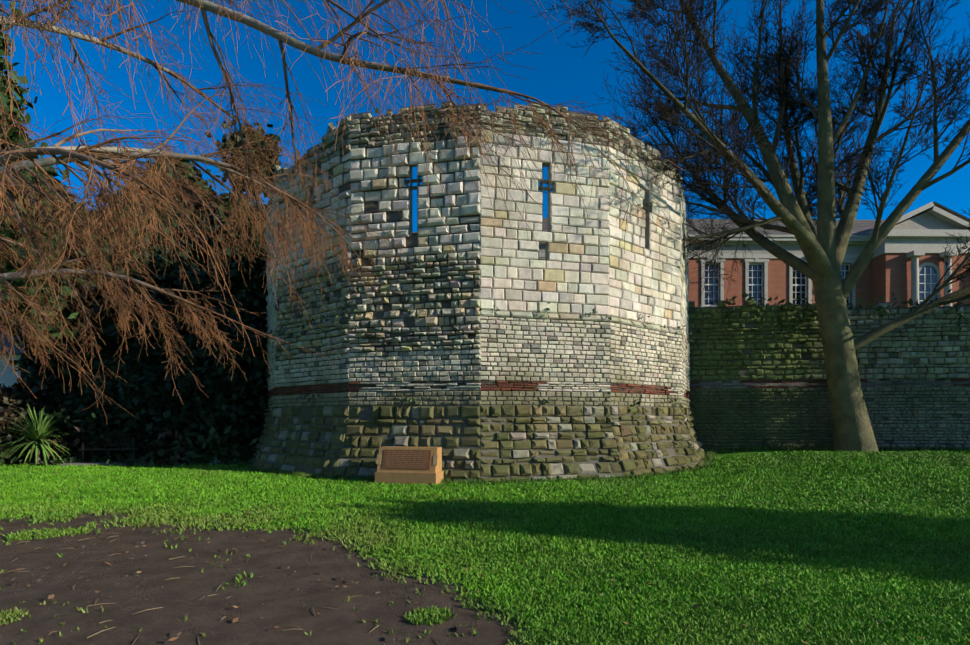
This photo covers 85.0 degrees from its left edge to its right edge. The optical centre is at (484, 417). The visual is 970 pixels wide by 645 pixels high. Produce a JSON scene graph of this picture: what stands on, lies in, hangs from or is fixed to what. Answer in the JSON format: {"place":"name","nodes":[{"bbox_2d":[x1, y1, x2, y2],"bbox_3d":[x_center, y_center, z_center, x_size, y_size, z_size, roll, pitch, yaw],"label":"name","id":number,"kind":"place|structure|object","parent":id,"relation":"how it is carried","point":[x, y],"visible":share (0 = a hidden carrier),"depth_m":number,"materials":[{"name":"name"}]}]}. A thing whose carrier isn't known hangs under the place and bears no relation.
{"place":"outdoors","nodes":[
{"label":"outdoors","id":0,"kind":"place"},
{"bbox_2d":[0,331,26,353],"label":"white house roof","id":1,"kind":"structure","parent":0,"point":[7,345],"depth_m":20.98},
{"bbox_2d":[0,445,969,644],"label":"lawn grass","id":2,"kind":"structure","parent":0,"point":[922,597],"depth_m":6.95,"materials":[{"name":"green plant"}]},
{"bbox_2d":[0,450,969,644],"bbox_3d":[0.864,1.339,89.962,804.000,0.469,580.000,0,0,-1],"label":"ground","id":3,"kind":"structure","parent":0,"point":[283,608],"depth_m":4.67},
{"bbox_2d":[0,351,35,387],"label":"white house walls","id":4,"kind":"structure","parent":3,"relation":"on","point":[8,377],"depth_m":20.68,"materials":[{"name":"white paint"}]},
{"bbox_2d":[60,433,153,466],"bbox_3d":[-11.990,1.011,17.022,2.400,1.000,1.100,0,0,-9],"label":"park bench","id":5,"kind":"object","parent":3,"relation":"on","point":[103,463],"visible":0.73,"depth_m":16.94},
{"bbox_2d":[0,402,258,467],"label":"border plant","id":6,"kind":"object","parent":3,"relation":"on","point":[62,452],"depth_m":16.79,"materials":[{"name":"green plant"}]},
{"bbox_2d":[0,2,312,461],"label":"evergreen","id":7,"kind":"object","parent":3,"relation":"on","point":[141,389],"depth_m":18.31,"materials":[{"name":"plant"}]},
{"bbox_2d":[0,524,480,644],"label":"fallen leaves","id":8,"kind":"object","parent":3,"relation":"on","point":[461,629],"visible":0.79,"depth_m":5.03,"materials":[{"name":"plant"}]},
{"bbox_2d":[0,0,705,418],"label":"beech tree","id":9,"kind":"object","parent":3,"relation":"on","point":[104,154],"visible":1,"depth_m":7.29,"materials":[{"name":"brown plant"}]},
{"bbox_2d":[375,446,443,484],"bbox_3d":[-1.748,1.144,12.267,1.460,0.910,0.600,0,0,12],"label":"information plaque","id":10,"kind":"object","parent":3,"relation":"on","point":[406,465],"visible":1,"depth_m":12.05,"materials":[{"name":"beige stone"}]},
{"bbox_2d":[248,101,704,481],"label":"stone tower","id":11,"kind":"structure","parent":3,"relation":"on","point":[484,382],"depth_m":13.35,"materials":[{"name":"stone"}]},
{"bbox_2d":[7,99,969,643],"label":"weeds","id":12,"kind":"object","parent":3,"relation":"on","point":[879,307],"visible":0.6,"depth_m":17.77,"materials":[{"name":"green plant"}]},
{"bbox_2d":[534,0,969,451],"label":"bare tree","id":13,"kind":"object","parent":3,"relation":"on","point":[824,249],"visible":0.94,"depth_m":16.87,"materials":[{"name":"brown plant"}]},
{"bbox_2d":[539,201,969,308],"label":"building trim","id":14,"kind":"structure","parent":3,"relation":"on","point":[923,230],"depth_m":32.08,"materials":[{"name":"white paint"}]},
{"bbox_2d":[688,299,969,451],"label":"city wall","id":15,"kind":"structure","parent":3,"relation":"on","point":[749,386],"depth_m":18.40,"materials":[{"name":"stone"}]},
{"bbox_2d":[0,0,969,232],"label":"sky","id":16,"kind":"structure","parent":0,"point":[563,73],"materials":[{"name":"blue"}]},
{"bbox_2d":[413,201,969,263],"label":"roof","id":17,"kind":"structure","parent":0,"point":[861,227],"depth_m":34.06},
{"bbox_2d":[688,253,969,308],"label":"library brick walls","id":18,"kind":"structure","parent":0,"point":[886,275],"depth_m":33.13,"materials":[{"name":"red brick"}]},
{"bbox_2d":[705,265,935,304],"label":"windows","id":19,"kind":"structure","parent":18,"relation":"in","point":[800,279],"depth_m":33.37,"materials":[{"name":"white glass"}]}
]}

